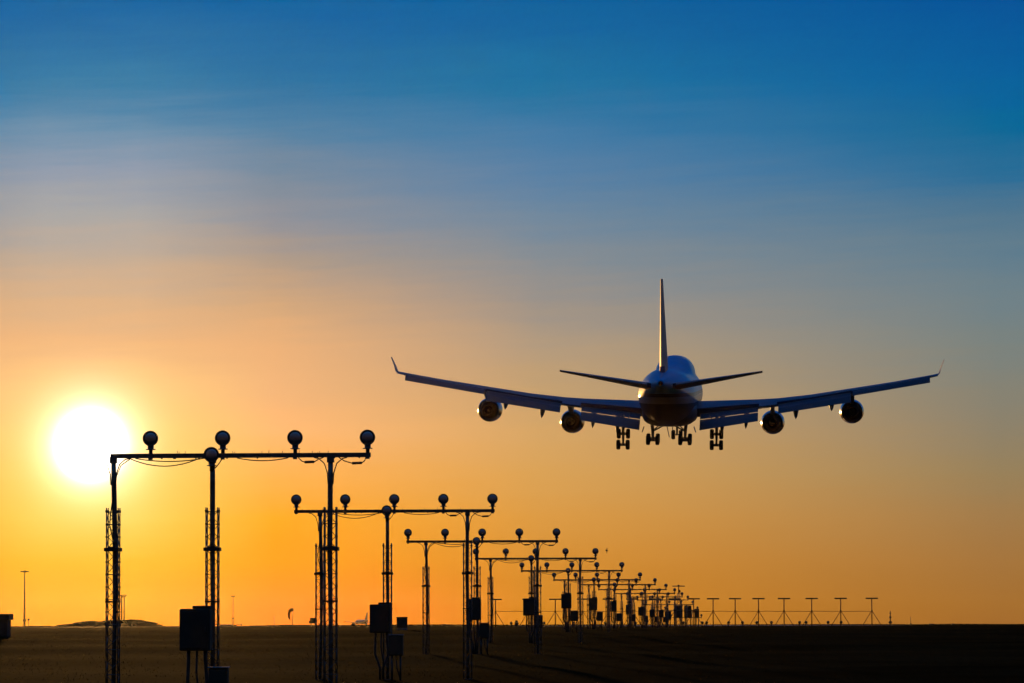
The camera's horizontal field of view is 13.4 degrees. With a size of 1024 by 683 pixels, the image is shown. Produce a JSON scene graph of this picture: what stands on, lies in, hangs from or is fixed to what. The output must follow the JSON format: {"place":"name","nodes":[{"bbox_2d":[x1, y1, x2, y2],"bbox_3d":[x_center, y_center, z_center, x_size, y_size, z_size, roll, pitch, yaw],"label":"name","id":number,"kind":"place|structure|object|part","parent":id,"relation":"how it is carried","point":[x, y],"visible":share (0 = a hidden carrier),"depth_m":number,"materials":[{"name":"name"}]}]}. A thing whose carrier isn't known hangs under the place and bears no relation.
{"place":"outdoors","nodes":[
{"label":"outdoors","id":0,"kind":"place"},
{"bbox_2d":[11,626,57,626],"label":"hills","id":1,"kind":"structure","parent":0,"point":[34,626],"depth_m":1443.37,"materials":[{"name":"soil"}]},
{"bbox_2d":[57,619,174,626],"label":"hills","id":2,"kind":"structure","parent":0,"point":[136,623],"depth_m":1490.13,"materials":[{"name":"soil"}]},
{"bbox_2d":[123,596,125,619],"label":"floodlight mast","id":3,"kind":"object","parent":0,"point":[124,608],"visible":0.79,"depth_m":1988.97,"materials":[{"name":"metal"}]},
{"bbox_2d":[0,624,1023,682],"bbox_3d":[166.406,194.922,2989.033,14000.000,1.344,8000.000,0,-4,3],"label":"ground","id":4,"kind":"structure","parent":0,"point":[692,669],"depth_m":121.05,"materials":[{"name":"plant"}]},
{"bbox_2d":[0,614,12,636],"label":"equipment box","id":5,"kind":"object","parent":4,"relation":"on","point":[5,625],"visible":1,"depth_m":170.54,"materials":[{"name":"paint"}]},
{"bbox_2d":[0,623,3,635],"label":"door","id":6,"kind":"structure","parent":5,"relation":"in","point":[1,624],"depth_m":170.52,"materials":[{"name":"paint"}]},
{"bbox_2d":[21,570,28,625],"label":"floodlight mast","id":7,"kind":"object","parent":4,"relation":"on","point":[24,619],"visible":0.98,"depth_m":2313.49,"materials":[{"name":"metal"}]},
{"bbox_2d":[120,595,126,619],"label":"floodlight mast","id":8,"kind":"object","parent":4,"relation":"on","point":[121,604],"visible":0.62,"depth_m":1908.75,"materials":[{"name":"metal"}]},
{"bbox_2d":[179,606,212,682],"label":"power cabinet","id":9,"kind":"object","parent":4,"relation":"on","point":[196,628],"visible":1,"depth_m":62.06,"materials":[{"name":"metal"}]},
{"bbox_3d":[-4.518,4.104,62.053,0.381,0.530,0.012,0,-4,3],"label":"door","id":10,"kind":"part","parent":9,"relation":"part of","materials":[{"name":"paint"}]},
{"bbox_2d":[207,667,229,682],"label":"junction box","id":11,"kind":"object","parent":4,"relation":"on","point":[218,674],"visible":1,"depth_m":61.24,"materials":[{"name":"paint"}]},
{"bbox_2d":[97,430,374,682],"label":"approach light frame","id":12,"kind":"object","parent":4,"relation":"on","point":[211,455],"visible":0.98,"depth_m":62.65,"materials":[{"name":"metal"}]},
{"bbox_2d":[288,608,293,625],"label":"windsock","id":13,"kind":"object","parent":4,"relation":"on","point":[291,610],"visible":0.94,"depth_m":1202.68,"materials":[{"name":"fabric"}]},
{"bbox_2d":[309,618,314,626],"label":"equipment hut","id":14,"kind":"object","parent":4,"relation":"on","point":[312,620],"visible":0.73,"depth_m":701.03,"materials":[{"name":"paint"}]},
{"bbox_2d":[345,612,369,624],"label":"airliner","id":15,"kind":"object","parent":4,"relation":"on","point":[365,622],"visible":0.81,"depth_m":3899.12,"materials":[{"name":"paint"}]},
{"bbox_2d":[370,602,390,679],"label":"power cabinet","id":16,"kind":"object","parent":4,"relation":"on","point":[380,617],"visible":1,"depth_m":91.96,"materials":[{"name":"metal"}]},
{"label":"door","id":17,"kind":"part","parent":16,"relation":"part of","materials":[{"name":"paint"}]},
{"bbox_2d":[291,494,497,679],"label":"approach light frame","id":18,"kind":"object","parent":4,"relation":"on","point":[394,499],"visible":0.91,"depth_m":92.53,"materials":[{"name":"metal"}]},
{"bbox_2d":[388,634,403,680],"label":"junction box","id":19,"kind":"object","parent":4,"relation":"on","point":[395,645],"visible":1,"depth_m":91.15,"materials":[{"name":"paint"}]},
{"bbox_2d":[396,617,407,629],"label":"field cabinet","id":20,"kind":"object","parent":4,"relation":"on","point":[401,623],"visible":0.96,"depth_m":199.99,"materials":[{"name":"metal"}]},
{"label":"door","id":21,"kind":"part","parent":20,"relation":"part of","materials":[{"name":"paint"}]},
{"bbox_2d":[469,597,480,653],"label":"power cabinet","id":22,"kind":"object","parent":4,"relation":"on","point":[476,609],"visible":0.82,"depth_m":121.87,"materials":[{"name":"metal"}]},
{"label":"door","id":23,"kind":"part","parent":22,"relation":"part of","materials":[{"name":"paint"}]},
{"bbox_2d":[404,528,559,653],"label":"approach light frame","id":24,"kind":"object","parent":4,"relation":"on","point":[476,541],"visible":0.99,"depth_m":122.45,"materials":[{"name":"metal"}]},
{"bbox_2d":[479,623,488,653],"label":"junction box","id":25,"kind":"object","parent":4,"relation":"on","point":[484,631],"visible":1,"depth_m":121.06,"materials":[{"name":"paint"}]},
{"bbox_2d":[492,599,504,626],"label":"localizer antenna","id":26,"kind":"object","parent":4,"relation":"on","point":[495,613],"visible":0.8,"depth_m":475.87,"materials":[{"name":"metal"}]},
{"bbox_2d":[501,611,871,611],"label":"antenna cable","id":27,"kind":"object","parent":26,"relation":"attached to","point":[715,611],"visible":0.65,"depth_m":474.32,"materials":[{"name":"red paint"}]},
{"bbox_2d":[523,597,536,642],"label":"power cabinet","id":28,"kind":"object","parent":4,"relation":"on","point":[528,606],"visible":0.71,"depth_m":151.77,"materials":[{"name":"metal"}]},
{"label":"door","id":29,"kind":"part","parent":28,"relation":"part of","materials":[{"name":"paint"}]},
{"bbox_2d":[473,548,598,642],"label":"approach light frame","id":30,"kind":"object","parent":4,"relation":"on","point":[565,551],"visible":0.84,"depth_m":152.34,"materials":[{"name":"metal"}]},
{"bbox_2d":[535,615,542,643],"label":"junction box","id":31,"kind":"object","parent":4,"relation":"on","point":[539,626],"visible":0.66,"depth_m":150.97,"materials":[{"name":"paint"}]},
{"bbox_2d":[546,599,563,626],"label":"localizer antenna","id":32,"kind":"object","parent":4,"relation":"on","point":[555,612],"visible":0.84,"depth_m":475.51,"materials":[{"name":"metal"}]},
{"bbox_2d":[561,593,571,631],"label":"power cabinet","id":33,"kind":"object","parent":4,"relation":"on","point":[566,600],"visible":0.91,"depth_m":181.69,"materials":[{"name":"metal"}]},
{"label":"door","id":34,"kind":"part","parent":33,"relation":"part of","materials":[{"name":"paint"}]},
{"bbox_2d":[519,562,623,631],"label":"approach light frame","id":35,"kind":"object","parent":4,"relation":"on","point":[571,570],"visible":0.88,"depth_m":182.22,"materials":[{"name":"metal"}]},
{"bbox_2d":[570,610,578,631],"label":"junction box","id":36,"kind":"object","parent":4,"relation":"on","point":[574,615],"visible":0.88,"depth_m":180.87,"materials":[{"name":"paint"}]},
{"bbox_2d":[573,598,591,626],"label":"localizer antenna","id":37,"kind":"object","parent":4,"relation":"on","point":[583,612],"visible":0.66,"depth_m":475.35,"materials":[{"name":"metal"}]},
{"bbox_2d":[589,597,596,628],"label":"power cabinet","id":38,"kind":"object","parent":4,"relation":"on","point":[593,603],"visible":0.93,"depth_m":211.58,"materials":[{"name":"metal"}]},
{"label":"door","id":39,"kind":"part","parent":38,"relation":"part of","materials":[{"name":"paint"}]},
{"bbox_2d":[552,572,641,628],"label":"approach light frame","id":40,"kind":"object","parent":4,"relation":"on","point":[593,579],"visible":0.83,"depth_m":212.11,"materials":[{"name":"metal"}]},
{"bbox_2d":[597,612,602,628],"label":"junction box","id":41,"kind":"object","parent":4,"relation":"on","point":[599,616],"visible":0.92,"depth_m":210.76,"materials":[{"name":"paint"}]},
{"bbox_2d":[610,600,616,628],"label":"power cabinet","id":42,"kind":"object","parent":4,"relation":"on","point":[614,605],"visible":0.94,"depth_m":241.47,"materials":[{"name":"metal"}]},
{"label":"door","id":43,"kind":"part","parent":42,"relation":"part of","materials":[{"name":"paint"}]},
{"bbox_2d":[617,613,621,628],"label":"junction box","id":44,"kind":"object","parent":4,"relation":"on","point":[619,617],"visible":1,"depth_m":240.66,"materials":[{"name":"paint"}]},
{"bbox_2d":[583,578,656,628],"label":"approach light frame","id":45,"kind":"object","parent":4,"relation":"on","point":[614,584],"visible":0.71,"depth_m":241.99,"materials":[{"name":"metal"}]},
{"bbox_2d":[597,584,667,627],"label":"approach light frame","id":46,"kind":"object","parent":4,"relation":"on","point":[657,605],"visible":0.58,"depth_m":271.87,"materials":[{"name":"metal"}]},
{"bbox_2d":[631,614,635,627],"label":"junction box","id":47,"kind":"object","parent":4,"relation":"on","point":[633,618],"visible":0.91,"depth_m":270.56,"materials":[{"name":"paint"}]},
{"bbox_2d":[638,606,644,627],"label":"power cabinet","id":48,"kind":"object","parent":4,"relation":"on","point":[641,610],"visible":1,"depth_m":301.24,"materials":[{"name":"metal"}]},
{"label":"door","id":49,"kind":"part","parent":48,"relation":"part of","materials":[{"name":"paint"}]},
{"bbox_2d":[613,588,675,627],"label":"approach light frame","id":50,"kind":"object","parent":4,"relation":"on","point":[641,593],"visible":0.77,"depth_m":301.79,"materials":[{"name":"metal"}]},
{"bbox_2d":[643,615,647,627],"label":"junction box","id":51,"kind":"object","parent":4,"relation":"on","point":[646,620],"visible":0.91,"depth_m":300.45,"materials":[{"name":"paint"}]},
{"bbox_2d":[649,609,654,626],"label":"power cabinet","id":52,"kind":"object","parent":4,"relation":"on","point":[652,613],"visible":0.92,"depth_m":331.12,"materials":[{"name":"metal"}]},
{"bbox_2d":[626,592,682,626],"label":"approach light frame","id":53,"kind":"object","parent":4,"relation":"on","point":[652,597],"visible":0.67,"depth_m":331.65,"materials":[{"name":"metal"}]},
{"bbox_2d":[646,598,664,626],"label":"localizer antenna","id":54,"kind":"object","parent":4,"relation":"on","point":[654,599],"visible":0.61,"depth_m":474.96,"materials":[{"name":"metal"}]},
{"bbox_2d":[659,610,663,626],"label":"power cabinet","id":55,"kind":"object","parent":4,"relation":"on","point":[661,613],"visible":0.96,"depth_m":361.01,"materials":[{"name":"metal"}]},
{"bbox_2d":[636,596,688,626],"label":"approach light frame","id":56,"kind":"object","parent":4,"relation":"on","point":[681,614],"visible":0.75,"depth_m":361.44,"materials":[{"name":"metal"}]},
{"bbox_2d":[665,611,670,626],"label":"transmitter cabinet","id":57,"kind":"object","parent":4,"relation":"on","point":[669,616],"visible":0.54,"depth_m":436.58,"materials":[{"name":"metal"}]},
{"bbox_2d":[646,601,693,626],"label":"approach light frame","id":58,"kind":"object","parent":4,"relation":"on","point":[686,612],"visible":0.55,"depth_m":391.40,"materials":[{"name":"metal"}]},
{"bbox_2d":[653,606,698,626],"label":"approach light frame","id":59,"kind":"object","parent":4,"relation":"on","point":[697,607],"visible":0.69,"depth_m":421.34,"materials":[{"name":"metal"}]},
{"bbox_2d":[675,605,679,617],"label":"transmitter cabinet","id":60,"kind":"object","parent":4,"relation":"on","point":[678,612],"visible":0.41,"depth_m":438.54,"materials":[{"name":"metal"}]},
{"bbox_2d":[672,585,684,625],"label":"monitor mast","id":61,"kind":"object","parent":4,"relation":"on","point":[678,586],"visible":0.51,"depth_m":638.40,"materials":[{"name":"metal"}]},
{"bbox_2d":[662,614,701,626],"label":"approach light frame","id":62,"kind":"object","parent":4,"relation":"on","point":[691,617],"visible":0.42,"depth_m":451.12,"materials":[{"name":"metal"}]},
{"bbox_2d":[684,605,691,626],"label":"transmitter cabinet","id":63,"kind":"object","parent":4,"relation":"on","point":[689,612],"visible":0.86,"depth_m":439.49,"materials":[{"name":"metal"}]},
{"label":"door","id":64,"kind":"part","parent":63,"relation":"part of","materials":[{"name":"paint"}]},
{"bbox_2d":[684,598,702,626],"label":"localizer antenna","id":65,"kind":"object","parent":4,"relation":"on","point":[693,599],"visible":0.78,"depth_m":474.70,"materials":[{"name":"metal"}]},
{"bbox_2d":[694,609,698,626],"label":"transmitter cabinet","id":66,"kind":"object","parent":4,"relation":"on","point":[696,613],"visible":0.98,"depth_m":440.45,"materials":[{"name":"metal"}]},
{"bbox_2d":[704,598,722,625],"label":"localizer antenna","id":67,"kind":"object","parent":4,"relation":"on","point":[713,612],"visible":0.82,"depth_m":474.56,"materials":[{"name":"metal"}]},
{"bbox_2d":[726,598,744,625],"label":"localizer antenna","id":68,"kind":"object","parent":4,"relation":"on","point":[735,612],"visible":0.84,"depth_m":474.43,"materials":[{"name":"metal"}]},
{"bbox_2d":[749,598,767,625],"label":"localizer antenna","id":69,"kind":"object","parent":4,"relation":"on","point":[758,612],"visible":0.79,"depth_m":474.29,"materials":[{"name":"metal"}]},
{"bbox_2d":[775,598,793,625],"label":"localizer antenna","id":70,"kind":"object","parent":4,"relation":"on","point":[784,612],"visible":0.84,"depth_m":474.14,"materials":[{"name":"metal"}]},
{"bbox_2d":[802,598,820,625],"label":"localizer antenna","id":71,"kind":"object","parent":4,"relation":"on","point":[811,611],"visible":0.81,"depth_m":473.97,"materials":[{"name":"metal"}]},
{"bbox_2d":[797,624,842,625],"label":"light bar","id":72,"kind":"object","parent":4,"relation":"on","point":[819,624],"visible":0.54,"depth_m":497.24,"materials":[{"name":"metal"}]},
{"bbox_2d":[831,598,850,625],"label":"localizer antenna","id":73,"kind":"object","parent":4,"relation":"on","point":[840,612],"visible":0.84,"depth_m":473.80,"materials":[{"name":"metal"}]},
{"bbox_2d":[862,598,881,625],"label":"localizer antenna","id":74,"kind":"object","parent":4,"relation":"on","point":[871,612],"visible":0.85,"depth_m":473.61,"materials":[{"name":"metal"}]},
{"bbox_2d":[0,0,1023,625],"label":"sky","id":75,"kind":"structure","parent":0,"point":[234,217],"materials":[{"name":"blue"}]},
{"bbox_2d":[252,624,943,625],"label":"hills","id":76,"kind":"structure","parent":0,"point":[578,624],"depth_m":1782.10,"materials":[{"name":"soil"}]},
{"bbox_2d":[391,279,943,449],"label":"airliner","id":77,"kind":"object","parent":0,"point":[670,393],"visible":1,"depth_m":505.90,"materials":[{"name":"metal"}]},
{"bbox_2d":[618,625,832,625],"bbox_3d":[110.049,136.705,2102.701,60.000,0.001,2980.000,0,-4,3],"label":"runway","id":78,"kind":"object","parent":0,"point":[740,625],"visible":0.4,"depth_m":760.04,"materials":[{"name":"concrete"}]}
]}

